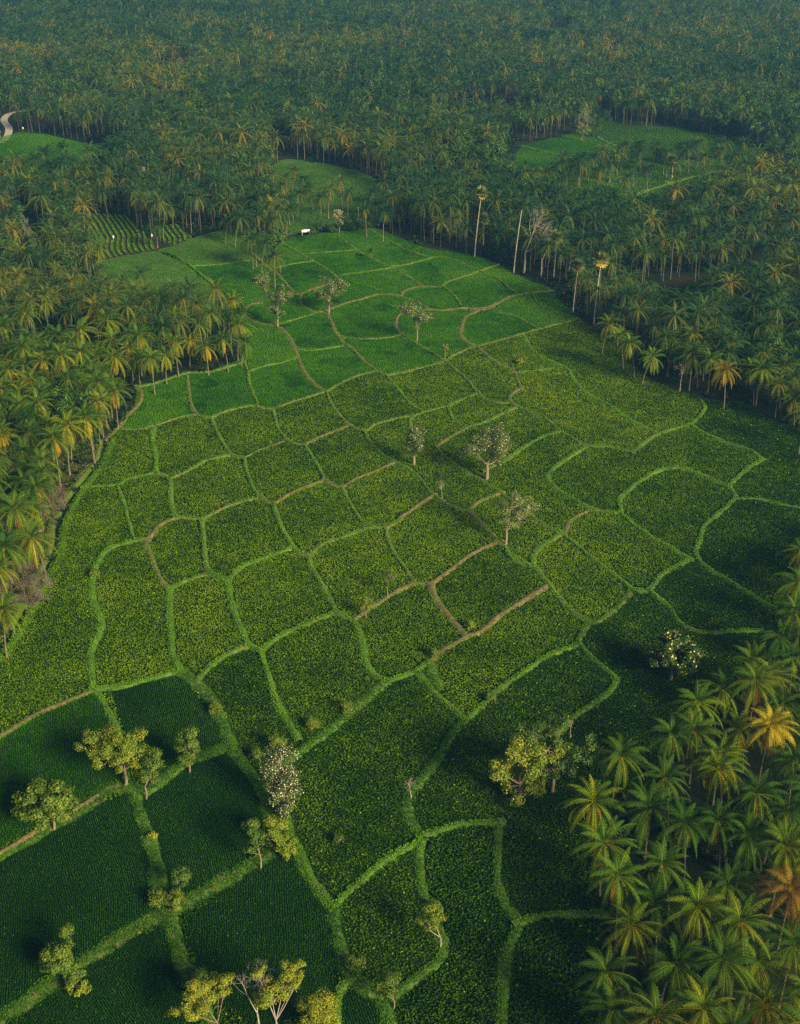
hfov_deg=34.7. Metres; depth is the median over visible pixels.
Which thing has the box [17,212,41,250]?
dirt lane
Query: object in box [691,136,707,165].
coconut palm
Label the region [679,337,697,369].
coconut palm
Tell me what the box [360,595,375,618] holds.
broadleaf tree
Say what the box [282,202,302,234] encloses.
coconut palm
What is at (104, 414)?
coconut palm
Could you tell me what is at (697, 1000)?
coconut palm
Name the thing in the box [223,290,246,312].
coconut palm
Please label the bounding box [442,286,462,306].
earth bund
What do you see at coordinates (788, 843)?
coconut palm
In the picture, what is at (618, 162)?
coconut palm
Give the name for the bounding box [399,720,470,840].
earth bund
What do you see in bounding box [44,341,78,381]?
coconut palm
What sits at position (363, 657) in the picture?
earth bund
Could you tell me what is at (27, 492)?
coconut palm
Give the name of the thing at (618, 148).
coconut palm
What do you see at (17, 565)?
coconut palm
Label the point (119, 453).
rice paddy
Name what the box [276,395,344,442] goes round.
rice paddy
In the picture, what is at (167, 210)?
coconut palm
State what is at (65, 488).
bare ground
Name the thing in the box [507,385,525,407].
earth bund
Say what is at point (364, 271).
earth bund
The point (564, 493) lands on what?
earth bund
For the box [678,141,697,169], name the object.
coconut palm
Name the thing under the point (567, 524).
earth bund
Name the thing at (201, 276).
earth bund
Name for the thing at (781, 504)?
earth bund
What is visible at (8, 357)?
coconut palm
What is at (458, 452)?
rice paddy
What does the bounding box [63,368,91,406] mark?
coconut palm
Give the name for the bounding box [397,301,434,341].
flowering tree
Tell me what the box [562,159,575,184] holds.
coconut palm
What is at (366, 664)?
bank grass
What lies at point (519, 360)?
shrub
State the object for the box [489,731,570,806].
broadleaf tree
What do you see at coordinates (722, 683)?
coconut palm
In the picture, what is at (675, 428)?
earth bund
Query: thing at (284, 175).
coconut palm
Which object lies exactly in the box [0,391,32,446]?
coconut palm
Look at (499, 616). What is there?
earth bund
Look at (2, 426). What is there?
coconut palm
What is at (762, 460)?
earth bund
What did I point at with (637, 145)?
coconut palm
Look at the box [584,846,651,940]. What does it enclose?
coconut palm
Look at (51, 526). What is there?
earth bund
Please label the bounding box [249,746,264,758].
shrub
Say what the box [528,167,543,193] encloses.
coconut palm
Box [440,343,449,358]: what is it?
broadleaf tree
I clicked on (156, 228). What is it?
coconut palm
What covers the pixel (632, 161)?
coconut palm
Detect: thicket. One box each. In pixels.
[0,561,55,610]
[18,478,67,514]
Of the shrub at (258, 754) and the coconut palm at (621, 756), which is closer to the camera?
the coconut palm at (621, 756)
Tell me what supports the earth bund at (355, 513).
on the ground at (680, 280)
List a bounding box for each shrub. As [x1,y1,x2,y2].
[37,942,87,984]
[62,977,92,996]
[89,567,100,576]
[146,830,158,838]
[148,888,168,908]
[162,887,187,911]
[178,965,208,998]
[208,700,224,714]
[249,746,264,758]
[259,814,297,860]
[268,730,287,748]
[304,716,320,730]
[307,226,317,234]
[315,223,327,231]
[326,224,338,232]
[333,833,345,843]
[336,697,353,713]
[342,218,350,225]
[343,222,356,231]
[344,953,366,972]
[352,217,364,223]
[356,221,368,229]
[366,219,378,227]
[427,646,439,656]
[464,619,475,628]
[484,691,495,700]
[515,357,523,363]
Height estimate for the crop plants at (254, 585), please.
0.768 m
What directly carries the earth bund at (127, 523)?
on the ground at (680, 280)
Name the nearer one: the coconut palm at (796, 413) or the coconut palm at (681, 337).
the coconut palm at (796, 413)
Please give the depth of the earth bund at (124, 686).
258.38 m
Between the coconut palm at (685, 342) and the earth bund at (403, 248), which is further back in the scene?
the earth bund at (403, 248)
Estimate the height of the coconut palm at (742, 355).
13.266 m
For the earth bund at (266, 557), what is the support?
on the ground at (680, 280)
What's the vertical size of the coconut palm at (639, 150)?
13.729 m
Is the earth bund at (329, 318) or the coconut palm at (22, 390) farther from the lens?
the earth bund at (329, 318)
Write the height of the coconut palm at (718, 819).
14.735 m
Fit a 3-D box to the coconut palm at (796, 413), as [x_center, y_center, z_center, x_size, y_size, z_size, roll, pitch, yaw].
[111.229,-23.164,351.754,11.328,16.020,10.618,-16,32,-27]
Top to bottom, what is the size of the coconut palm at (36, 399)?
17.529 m
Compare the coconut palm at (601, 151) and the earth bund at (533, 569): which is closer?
the earth bund at (533, 569)
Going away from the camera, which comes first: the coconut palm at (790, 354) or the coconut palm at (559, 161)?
the coconut palm at (790, 354)
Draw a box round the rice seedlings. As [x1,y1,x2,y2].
[0,676,378,1023]
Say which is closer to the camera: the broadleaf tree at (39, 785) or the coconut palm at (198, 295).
the broadleaf tree at (39, 785)
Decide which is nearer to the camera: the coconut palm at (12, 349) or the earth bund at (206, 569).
the earth bund at (206, 569)
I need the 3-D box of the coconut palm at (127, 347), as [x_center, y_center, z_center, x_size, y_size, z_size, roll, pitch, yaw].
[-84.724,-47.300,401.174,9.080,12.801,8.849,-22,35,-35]
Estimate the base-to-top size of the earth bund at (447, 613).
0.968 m
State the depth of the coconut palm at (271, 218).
534.29 m
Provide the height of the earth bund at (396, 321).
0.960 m
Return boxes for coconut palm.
[0,314,18,342]
[0,338,25,360]
[0,339,25,378]
[0,349,27,377]
[0,360,23,406]
[0,377,14,420]
[0,378,28,423]
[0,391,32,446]
[0,392,15,426]
[0,419,19,449]
[0,427,21,474]
[0,450,12,477]
[0,457,15,498]
[0,469,12,525]
[0,490,43,567]
[0,493,21,533]
[0,502,17,536]
[0,531,31,595]
[0,534,35,587]
[0,556,18,615]
[0,588,34,657]
[2,330,23,369]
[3,333,41,382]
[3,436,40,473]
[3,467,43,496]
[3,517,58,578]
[4,384,33,410]
[6,407,42,459]
[7,370,48,394]
[7,457,47,490]
[8,300,42,346]
[9,417,48,467]
[11,355,36,378]
[11,497,54,554]
[12,327,43,370]
[14,387,56,443]
[14,487,50,538]
[15,405,44,453]
[16,340,43,378]
[16,475,55,531]
[18,331,53,369]
[19,470,58,522]
[24,379,56,410]
[25,444,63,493]
[26,351,55,379]
[26,376,56,422]
[26,457,60,513]
[29,291,64,322]
[31,366,58,390]
[33,411,60,459]
[34,423,75,486]
[35,339,60,382]
[39,323,65,370]
[43,323,74,372]
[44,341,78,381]
[44,409,88,475]
[49,366,89,405]
[53,350,79,369]
[57,188,71,206]
[58,331,90,380]
[58,389,81,413]
[58,409,87,462]
[61,337,82,368]
[61,400,109,463]
[63,338,96,388]
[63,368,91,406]
[64,316,101,358]
[69,357,106,401]
[71,412,107,449]
[77,365,119,427]
[79,364,105,405]
[81,182,99,214]
[81,340,108,362]
[85,390,114,437]
[86,344,112,367]
[87,404,112,443]
[89,308,126,354]
[91,186,114,217]
[92,361,116,401]
[94,325,131,372]
[94,373,126,418]
[95,347,131,389]
[99,378,131,427]
[116,339,140,380]
[117,322,155,376]
[117,324,143,357]
[126,347,146,384]
[135,347,166,394]
[139,320,177,365]
[144,216,168,247]
[146,315,178,363]
[150,345,181,384]
[155,202,178,235]
[158,333,188,377]
[162,200,180,227]
[163,305,187,349]
[178,332,201,368]
[186,291,210,317]
[186,315,213,355]
[192,336,223,374]
[194,304,224,343]
[207,327,239,371]
[216,304,234,339]
[218,211,237,243]
[221,303,251,344]
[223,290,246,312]
[226,314,257,360]
[227,208,254,247]
[230,333,259,366]
[237,202,256,234]
[238,230,261,269]
[244,228,269,266]
[246,208,266,238]
[251,202,276,230]
[254,236,276,272]
[259,210,283,238]
[264,246,291,288]
[269,202,288,236]
[274,178,292,201]
[277,171,293,192]
[279,193,299,224]
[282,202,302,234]
[285,164,303,191]
[286,185,307,214]
[292,172,312,201]
[299,182,318,208]
[309,188,332,223]
[316,180,340,218]
[332,174,348,208]
[339,185,358,217]
[352,201,373,237]
[360,186,382,217]
[366,196,384,224]
[371,202,396,241]
[379,188,404,227]
[397,158,415,171]
[514,168,532,184]
[515,164,538,175]
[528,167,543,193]
[538,163,555,179]
[541,163,558,179]
[544,162,561,178]
[552,156,570,171]
[554,149,574,168]
[556,774,626,841]
[561,162,580,190]
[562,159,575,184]
[563,167,581,186]
[563,814,641,895]
[567,152,581,178]
[569,978,643,1023]
[570,152,592,185]
[571,943,643,1023]
[575,158,592,184]
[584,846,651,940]
[585,152,601,179]
[588,163,610,194]
[589,732,650,805]
[590,312,624,352]
[593,144,610,160]
[593,150,607,164]
[597,148,612,163]
[597,901,669,989]
[598,325,633,368]
[602,145,613,170]
[603,158,620,187]
[606,982,691,1023]
[608,146,628,174]
[608,149,622,182]
[609,153,627,182]
[610,779,690,859]
[614,334,644,377]
[615,140,632,168]
[615,168,639,197]
[616,872,687,963]
[622,157,640,186]
[627,142,648,159]
[629,280,658,309]
[629,836,692,920]
[630,146,647,171]
[631,139,647,163]
[632,754,690,828]
[635,162,657,195]
[635,932,713,1013]
[637,345,665,384]
[645,714,695,786]
[647,327,680,371]
[648,139,665,161]
[650,145,663,172]
[650,796,715,889]
[654,146,668,174]
[659,145,677,176]
[659,876,734,972]
[660,340,683,376]
[664,974,742,1023]
[665,679,725,758]
[665,705,722,787]
[666,155,688,181]
[667,343,699,382]
[670,137,687,164]
[670,329,688,367]
[672,346,711,390]
[676,325,706,344]
[676,340,708,387]
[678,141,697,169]
[679,142,697,173]
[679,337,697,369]
[681,923,765,1021]
[684,733,751,805]
[687,340,714,380]
[687,745,746,824]
[687,798,746,874]
[688,137,705,168]
[688,321,717,354]
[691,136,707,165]
[691,667,744,725]
[693,150,711,178]
[694,348,727,393]
[696,860,759,922]
[699,334,721,374]
[700,889,781,996]
[702,996,759,1023]
[704,324,742,371]
[705,334,726,369]
[706,360,740,409]
[707,140,722,161]
[709,332,741,362]
[710,143,729,172]
[712,708,765,771]
[713,135,732,163]
[713,341,743,389]
[715,809,781,886]
[717,330,750,382]
[722,640,778,705]
[722,769,789,851]
[724,979,798,1023]
[725,660,785,742]
[726,150,743,169]
[728,938,789,1011]
[731,342,755,382]
[733,357,763,404]
[734,345,756,376]
[734,348,756,385]
[736,135,752,153]
[738,656,799,726]
[738,703,799,782]
[739,336,759,369]
[741,358,781,405]
[744,341,780,393]
[752,815,799,916]
[753,862,799,950]
[754,681,799,749]
[755,791,799,864]
[757,918,799,1012]
[758,357,780,388]
[758,367,786,403]
[758,619,799,666]
[761,375,794,419]
[761,740,799,809]
[763,638,799,702]
[764,353,798,398]
[765,992,799,1023]
[766,352,799,407]
[766,595,799,658]
[767,332,793,355]
[770,331,797,357]
[771,964,799,1017]
[773,565,799,637]
[774,354,799,400]
[774,390,799,427]
[777,347,798,388]
[777,366,799,414]
[778,774,799,814]
[778,902,799,935]
[779,538,799,594]
[780,682,799,721]
[781,375,799,401]
[781,841,799,896]
[783,717,799,775]
[784,402,799,453]
[787,333,799,375]
[790,351,799,368]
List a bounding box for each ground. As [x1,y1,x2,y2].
[0,0,799,1023]
[0,377,103,642]
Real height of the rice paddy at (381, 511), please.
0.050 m
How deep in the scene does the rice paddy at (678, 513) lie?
327.85 m
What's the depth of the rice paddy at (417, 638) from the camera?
274.95 m
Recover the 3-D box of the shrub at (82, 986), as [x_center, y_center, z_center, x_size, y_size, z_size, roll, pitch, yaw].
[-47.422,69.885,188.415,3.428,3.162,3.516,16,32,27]
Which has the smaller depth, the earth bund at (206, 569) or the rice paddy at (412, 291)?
the earth bund at (206, 569)
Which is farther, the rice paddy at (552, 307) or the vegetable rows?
the vegetable rows
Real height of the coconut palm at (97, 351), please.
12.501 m
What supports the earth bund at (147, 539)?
on the ground at (680, 280)
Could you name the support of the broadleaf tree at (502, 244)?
on the ground at (680, 280)
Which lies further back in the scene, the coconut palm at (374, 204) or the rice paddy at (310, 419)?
the coconut palm at (374, 204)
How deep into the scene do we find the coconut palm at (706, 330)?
410.19 m
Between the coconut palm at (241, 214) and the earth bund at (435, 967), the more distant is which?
the coconut palm at (241, 214)
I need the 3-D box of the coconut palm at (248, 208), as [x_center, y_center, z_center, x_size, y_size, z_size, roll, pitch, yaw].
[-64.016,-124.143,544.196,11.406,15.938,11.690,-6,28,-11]
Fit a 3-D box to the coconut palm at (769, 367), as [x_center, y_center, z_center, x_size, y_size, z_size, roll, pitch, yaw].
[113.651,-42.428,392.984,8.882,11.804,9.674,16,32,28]
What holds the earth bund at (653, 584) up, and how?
on the ground at (680, 280)
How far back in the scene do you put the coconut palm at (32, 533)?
285.87 m
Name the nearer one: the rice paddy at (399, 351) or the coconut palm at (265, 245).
the rice paddy at (399, 351)
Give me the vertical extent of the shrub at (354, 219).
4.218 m
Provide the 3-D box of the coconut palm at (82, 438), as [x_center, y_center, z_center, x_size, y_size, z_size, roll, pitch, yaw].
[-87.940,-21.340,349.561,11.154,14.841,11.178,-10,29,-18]
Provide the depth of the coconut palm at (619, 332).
405.44 m
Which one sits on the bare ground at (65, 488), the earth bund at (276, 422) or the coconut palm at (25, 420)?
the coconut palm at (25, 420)
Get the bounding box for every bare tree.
[232,960,273,1023]
[404,778,414,797]
[523,206,553,272]
[540,225,555,277]
[676,361,688,390]
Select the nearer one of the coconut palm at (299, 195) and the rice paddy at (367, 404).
the rice paddy at (367, 404)
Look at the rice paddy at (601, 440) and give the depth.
380.01 m
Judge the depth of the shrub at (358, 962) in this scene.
191.89 m
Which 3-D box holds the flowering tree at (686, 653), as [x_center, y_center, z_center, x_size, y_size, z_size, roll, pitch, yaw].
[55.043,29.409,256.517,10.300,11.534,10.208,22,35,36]
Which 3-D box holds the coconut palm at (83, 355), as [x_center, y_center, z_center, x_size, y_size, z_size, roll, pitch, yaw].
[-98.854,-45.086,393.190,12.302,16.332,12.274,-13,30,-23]
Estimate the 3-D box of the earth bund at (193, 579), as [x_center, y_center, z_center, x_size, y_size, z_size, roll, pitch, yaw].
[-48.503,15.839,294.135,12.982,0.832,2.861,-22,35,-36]
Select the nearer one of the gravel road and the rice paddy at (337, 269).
the rice paddy at (337, 269)
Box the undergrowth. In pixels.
[0,124,799,1023]
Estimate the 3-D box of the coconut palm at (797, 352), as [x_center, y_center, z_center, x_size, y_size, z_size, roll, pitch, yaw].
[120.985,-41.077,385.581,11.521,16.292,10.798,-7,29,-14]
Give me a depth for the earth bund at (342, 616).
280.05 m
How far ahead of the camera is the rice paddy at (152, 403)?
385.19 m
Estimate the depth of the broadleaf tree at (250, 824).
208.69 m
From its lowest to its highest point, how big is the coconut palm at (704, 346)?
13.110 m
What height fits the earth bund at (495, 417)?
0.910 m
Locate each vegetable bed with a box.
[84,215,157,260]
[162,225,191,245]
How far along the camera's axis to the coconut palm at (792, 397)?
366.36 m
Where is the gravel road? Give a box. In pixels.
[0,109,31,142]
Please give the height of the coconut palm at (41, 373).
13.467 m
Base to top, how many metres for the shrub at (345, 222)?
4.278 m
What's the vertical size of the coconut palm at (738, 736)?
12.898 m
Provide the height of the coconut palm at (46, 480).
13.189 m
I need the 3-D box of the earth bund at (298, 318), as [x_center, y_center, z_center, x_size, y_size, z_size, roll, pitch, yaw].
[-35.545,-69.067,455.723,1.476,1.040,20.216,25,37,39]
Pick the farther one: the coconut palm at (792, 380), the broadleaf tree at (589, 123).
the broadleaf tree at (589, 123)
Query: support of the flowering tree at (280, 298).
on the ground at (680, 280)
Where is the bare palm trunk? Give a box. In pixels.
[513,211,521,272]
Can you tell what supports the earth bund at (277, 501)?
on the ground at (680, 280)
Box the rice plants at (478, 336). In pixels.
[0,128,620,845]
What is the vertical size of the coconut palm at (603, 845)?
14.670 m
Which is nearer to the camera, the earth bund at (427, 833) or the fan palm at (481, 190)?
the earth bund at (427, 833)
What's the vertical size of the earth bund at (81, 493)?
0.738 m
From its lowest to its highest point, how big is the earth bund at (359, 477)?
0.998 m
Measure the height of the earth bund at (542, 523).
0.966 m
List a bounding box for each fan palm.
[474,184,487,256]
[476,212,489,244]
[550,228,563,276]
[571,257,584,311]
[592,249,610,322]
[668,154,676,176]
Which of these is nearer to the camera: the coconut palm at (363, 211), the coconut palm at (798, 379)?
the coconut palm at (798, 379)
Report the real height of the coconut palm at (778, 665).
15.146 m
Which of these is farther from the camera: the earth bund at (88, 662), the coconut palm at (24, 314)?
the coconut palm at (24, 314)
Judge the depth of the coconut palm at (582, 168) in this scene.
628.22 m
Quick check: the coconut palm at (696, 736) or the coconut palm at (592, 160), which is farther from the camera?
the coconut palm at (592, 160)
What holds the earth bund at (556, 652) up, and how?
on the ground at (680, 280)
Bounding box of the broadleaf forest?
[0,0,799,422]
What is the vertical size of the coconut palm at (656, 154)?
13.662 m
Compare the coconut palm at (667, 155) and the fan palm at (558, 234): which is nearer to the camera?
the fan palm at (558, 234)
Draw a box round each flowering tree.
[249,270,292,326]
[259,743,305,817]
[313,275,349,313]
[333,209,344,232]
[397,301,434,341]
[403,425,425,464]
[647,627,705,680]
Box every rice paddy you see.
[0,487,132,848]
[0,793,154,1007]
[6,826,600,1023]
[83,428,153,485]
[95,541,172,685]
[102,676,218,784]
[119,475,172,537]
[124,376,192,428]
[142,754,269,906]
[148,519,203,584]
[155,417,222,475]
[173,458,255,516]
[173,577,242,671]
[189,365,253,416]
[196,262,308,323]
[203,650,457,898]
[205,500,287,575]
[214,407,284,455]
[232,551,330,646]
[242,319,293,369]
[247,442,321,500]
[250,360,321,407]
[265,615,377,743]
[267,242,308,267]
[275,262,417,310]
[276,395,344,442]
[277,482,363,551]
[281,313,344,349]
[284,229,426,264]
[298,346,371,389]
[306,251,387,275]
[307,429,388,483]
[312,529,409,617]
[329,373,419,427]
[330,295,421,337]
[339,849,435,989]
[343,337,439,372]
[345,465,429,525]
[358,587,460,676]
[368,408,494,508]
[373,228,494,268]
[389,499,491,581]
[391,363,472,410]
[397,258,472,285]
[398,309,472,355]
[404,288,458,308]
[414,562,790,916]
[435,546,542,631]
[437,590,582,714]
[441,410,553,474]
[446,272,512,306]
[447,348,518,401]
[452,396,512,424]
[463,310,533,344]
[474,496,553,561]
[476,433,585,530]
[481,336,556,370]
[486,266,549,293]
[492,294,571,327]
[513,369,650,449]
[524,320,702,431]
[535,292,576,316]
[536,538,625,618]
[552,427,756,510]
[568,511,683,587]
[623,470,732,556]
[695,400,799,612]
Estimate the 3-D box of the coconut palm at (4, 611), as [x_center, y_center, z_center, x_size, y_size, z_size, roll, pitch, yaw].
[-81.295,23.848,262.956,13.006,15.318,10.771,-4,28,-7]
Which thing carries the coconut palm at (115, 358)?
on the ground at (680, 280)
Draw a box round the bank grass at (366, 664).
[0,28,799,1023]
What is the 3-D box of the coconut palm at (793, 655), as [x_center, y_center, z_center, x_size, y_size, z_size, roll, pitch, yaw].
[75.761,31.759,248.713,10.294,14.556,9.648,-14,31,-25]
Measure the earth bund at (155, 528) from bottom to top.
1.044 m
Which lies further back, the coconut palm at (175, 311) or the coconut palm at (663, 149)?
the coconut palm at (663, 149)
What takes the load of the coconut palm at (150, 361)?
on the ground at (680, 280)
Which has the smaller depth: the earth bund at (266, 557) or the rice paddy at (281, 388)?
the earth bund at (266, 557)
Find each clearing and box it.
[0,133,122,188]
[96,251,226,321]
[159,230,273,264]
[271,159,387,237]
[508,112,765,210]
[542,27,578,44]
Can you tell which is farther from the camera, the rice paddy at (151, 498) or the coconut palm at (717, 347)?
the coconut palm at (717, 347)
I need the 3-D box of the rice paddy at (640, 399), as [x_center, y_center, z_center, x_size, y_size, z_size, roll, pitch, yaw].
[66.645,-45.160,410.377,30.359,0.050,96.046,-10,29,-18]
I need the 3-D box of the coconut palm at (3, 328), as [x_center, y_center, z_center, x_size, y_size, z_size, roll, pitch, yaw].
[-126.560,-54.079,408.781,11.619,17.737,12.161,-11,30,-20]
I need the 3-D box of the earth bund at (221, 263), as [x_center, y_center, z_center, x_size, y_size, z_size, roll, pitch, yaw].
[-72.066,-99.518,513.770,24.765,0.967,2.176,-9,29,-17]
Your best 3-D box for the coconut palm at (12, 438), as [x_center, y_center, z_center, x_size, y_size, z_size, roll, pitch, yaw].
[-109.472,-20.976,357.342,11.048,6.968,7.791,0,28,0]
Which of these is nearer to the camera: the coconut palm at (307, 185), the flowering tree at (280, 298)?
the flowering tree at (280, 298)
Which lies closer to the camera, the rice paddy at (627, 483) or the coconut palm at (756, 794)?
the coconut palm at (756, 794)
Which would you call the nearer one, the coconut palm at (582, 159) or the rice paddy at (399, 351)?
the rice paddy at (399, 351)
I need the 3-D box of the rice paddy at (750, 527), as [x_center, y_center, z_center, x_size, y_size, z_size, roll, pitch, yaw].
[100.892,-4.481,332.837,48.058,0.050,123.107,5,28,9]
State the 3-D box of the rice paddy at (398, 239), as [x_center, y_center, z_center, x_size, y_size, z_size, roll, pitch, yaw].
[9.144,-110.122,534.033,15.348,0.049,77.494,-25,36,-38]
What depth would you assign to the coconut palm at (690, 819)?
204.31 m
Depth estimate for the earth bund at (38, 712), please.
249.31 m
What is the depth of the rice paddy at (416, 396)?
397.70 m
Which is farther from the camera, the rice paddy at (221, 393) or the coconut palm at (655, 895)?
the rice paddy at (221, 393)
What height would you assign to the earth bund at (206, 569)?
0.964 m
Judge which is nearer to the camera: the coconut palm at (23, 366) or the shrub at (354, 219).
the coconut palm at (23, 366)
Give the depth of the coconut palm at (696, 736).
224.27 m
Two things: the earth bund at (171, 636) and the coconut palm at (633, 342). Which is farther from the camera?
the coconut palm at (633, 342)
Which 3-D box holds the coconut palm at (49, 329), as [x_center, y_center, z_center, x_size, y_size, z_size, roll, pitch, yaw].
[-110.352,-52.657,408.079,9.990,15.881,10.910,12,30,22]
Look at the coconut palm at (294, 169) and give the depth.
614.58 m
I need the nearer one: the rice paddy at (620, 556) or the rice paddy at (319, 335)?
the rice paddy at (620, 556)
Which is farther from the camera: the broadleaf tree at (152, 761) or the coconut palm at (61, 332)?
the coconut palm at (61, 332)
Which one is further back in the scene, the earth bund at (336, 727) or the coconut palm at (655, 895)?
the earth bund at (336, 727)
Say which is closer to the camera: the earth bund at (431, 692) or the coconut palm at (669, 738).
the coconut palm at (669, 738)
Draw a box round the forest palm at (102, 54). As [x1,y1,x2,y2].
[0,0,799,1023]
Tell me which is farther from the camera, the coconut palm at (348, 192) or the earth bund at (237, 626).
the coconut palm at (348, 192)
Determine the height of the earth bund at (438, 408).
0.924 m
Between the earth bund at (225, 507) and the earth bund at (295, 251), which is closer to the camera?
the earth bund at (225, 507)
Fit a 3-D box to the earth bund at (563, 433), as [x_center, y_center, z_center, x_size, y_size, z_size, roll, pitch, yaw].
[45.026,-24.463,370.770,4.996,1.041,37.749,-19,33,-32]
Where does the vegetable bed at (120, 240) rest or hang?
on the ground at (680, 280)
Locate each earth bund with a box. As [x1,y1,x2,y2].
[0,439,102,641]
[0,439,114,664]
[0,687,95,738]
[0,781,138,861]
[0,829,39,855]
[0,845,278,1023]
[11,700,68,726]
[71,793,99,812]
[80,470,158,488]
[85,537,142,689]
[92,689,129,781]
[96,669,186,691]
[103,382,143,441]
[115,484,134,536]
[121,361,442,430]
[121,742,229,796]
[129,792,167,907]
[135,361,246,387]
[135,537,152,541]
[143,514,178,537]
[143,540,171,589]
[150,426,159,472]
[154,471,178,517]
[161,913,214,1023]
[164,587,183,674]
[166,453,234,478]
[166,571,212,589]
[173,516,199,520]
[176,670,237,749]
[185,375,198,415]
[187,263,219,289]
[190,260,249,266]
[195,644,249,682]
[197,495,263,521]
[198,517,210,574]
[206,572,251,645]
[210,417,245,460]
[226,742,290,835]
[228,545,295,580]
[240,355,258,404]
[242,302,280,326]
[242,440,284,458]
[242,459,260,497]
[244,643,265,653]
[249,357,296,371]
[250,252,294,291]
[257,477,327,504]
[257,647,302,742]
[258,611,335,652]
[271,408,305,445]
[271,501,293,548]
[274,324,326,392]
[276,261,313,268]
[278,239,338,277]
[279,311,317,324]
[279,814,340,911]
[280,681,391,767]
[287,284,325,294]
[289,518,403,557]
[295,345,343,350]
[299,293,326,312]
[301,423,352,444]
[303,444,324,479]
[304,553,337,612]
[321,461,395,488]
[323,309,342,337]
[325,393,367,432]
[326,838,423,911]
[326,908,397,1023]
[327,284,423,309]
[332,609,360,627]
[333,973,358,1022]
[335,331,384,375]
[338,236,422,285]
[340,484,372,528]
[341,267,390,275]
[342,334,400,339]
[349,581,432,620]
[353,623,389,682]
[364,432,407,469]
[366,418,394,432]
[367,228,435,258]
[381,660,433,682]
[384,374,425,413]
[384,524,415,582]
[384,836,449,1004]
[386,492,437,528]
[391,256,477,270]
[394,309,407,335]
[399,289,554,310]
[399,295,428,308]
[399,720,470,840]
[401,333,512,403]
[407,411,427,427]
[408,468,471,511]
[414,670,467,722]
[418,820,505,836]
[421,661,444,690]
[422,271,478,287]
[425,404,453,411]
[425,581,468,636]
[426,539,504,584]
[427,636,468,665]
[434,444,558,533]
[435,426,469,447]
[441,318,579,362]
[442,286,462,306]
[448,392,477,427]
[458,310,480,346]
[460,644,578,720]
[461,583,547,637]
[465,406,517,426]
[465,490,505,511]
[466,509,500,546]
[471,306,494,310]
[477,270,519,294]
[477,346,523,387]
[481,431,560,471]
[491,818,522,1023]
[494,311,540,330]
[497,541,536,566]
[504,551,549,582]
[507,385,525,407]
[511,907,644,926]
[515,405,604,448]
[517,367,562,371]
[522,335,654,432]
[529,532,591,622]
[532,294,574,318]
[544,446,623,514]
[557,639,620,734]
[559,531,630,587]
[563,508,591,533]
[573,618,592,648]
[590,131,630,150]
[590,591,633,624]
[594,445,635,453]
[616,466,737,511]
[619,511,691,560]
[628,557,694,593]
[631,157,760,194]
[631,433,658,453]
[648,588,764,634]
[658,399,706,434]
[687,423,764,459]
[692,498,794,619]
[729,458,766,486]
[738,497,799,508]
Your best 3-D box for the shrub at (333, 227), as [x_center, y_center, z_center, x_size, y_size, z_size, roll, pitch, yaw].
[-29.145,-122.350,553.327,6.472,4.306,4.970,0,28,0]
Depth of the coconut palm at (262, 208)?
537.11 m
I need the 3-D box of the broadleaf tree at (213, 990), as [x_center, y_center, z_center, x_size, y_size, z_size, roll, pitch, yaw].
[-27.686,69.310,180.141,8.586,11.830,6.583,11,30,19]
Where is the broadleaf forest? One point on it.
(486, 144)
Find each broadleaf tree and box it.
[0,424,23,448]
[0,442,35,495]
[10,775,79,831]
[58,923,75,956]
[63,279,107,319]
[73,723,149,784]
[138,746,165,799]
[167,971,235,1023]
[170,864,191,892]
[173,724,200,772]
[240,817,266,868]
[249,958,305,1023]
[296,986,343,1023]
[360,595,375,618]
[366,247,374,257]
[374,969,402,1008]
[380,566,399,595]
[415,898,448,947]
[431,206,466,239]
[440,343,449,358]
[460,422,513,479]
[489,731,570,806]
[490,220,521,260]
[494,490,540,544]
[512,711,603,793]
[576,102,593,141]
[582,102,612,137]
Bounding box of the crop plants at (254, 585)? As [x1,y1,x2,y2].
[0,319,799,1023]
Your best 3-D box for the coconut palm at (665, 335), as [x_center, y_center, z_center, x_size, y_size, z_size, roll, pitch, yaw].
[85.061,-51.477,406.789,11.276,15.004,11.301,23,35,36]
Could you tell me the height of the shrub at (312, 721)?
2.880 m
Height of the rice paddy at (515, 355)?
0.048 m
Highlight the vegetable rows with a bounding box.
[85,213,191,260]
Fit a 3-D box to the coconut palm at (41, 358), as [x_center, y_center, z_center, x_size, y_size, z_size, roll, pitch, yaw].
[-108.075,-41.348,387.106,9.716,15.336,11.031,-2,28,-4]
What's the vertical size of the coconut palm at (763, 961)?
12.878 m
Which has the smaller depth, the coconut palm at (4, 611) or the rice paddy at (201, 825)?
the rice paddy at (201, 825)
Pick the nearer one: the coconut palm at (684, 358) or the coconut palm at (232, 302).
the coconut palm at (684, 358)
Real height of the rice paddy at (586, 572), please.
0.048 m
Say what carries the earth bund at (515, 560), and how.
on the ground at (680, 280)
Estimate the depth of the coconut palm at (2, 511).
296.11 m
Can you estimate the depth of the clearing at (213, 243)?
531.71 m
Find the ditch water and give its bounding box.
[0,442,106,650]
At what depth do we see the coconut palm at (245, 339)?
408.59 m
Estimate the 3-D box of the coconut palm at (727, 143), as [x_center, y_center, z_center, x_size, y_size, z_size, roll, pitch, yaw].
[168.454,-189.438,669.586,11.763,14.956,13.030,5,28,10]
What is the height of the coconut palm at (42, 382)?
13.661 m
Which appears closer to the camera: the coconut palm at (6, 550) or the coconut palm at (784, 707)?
the coconut palm at (784, 707)
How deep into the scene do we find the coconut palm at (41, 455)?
328.38 m

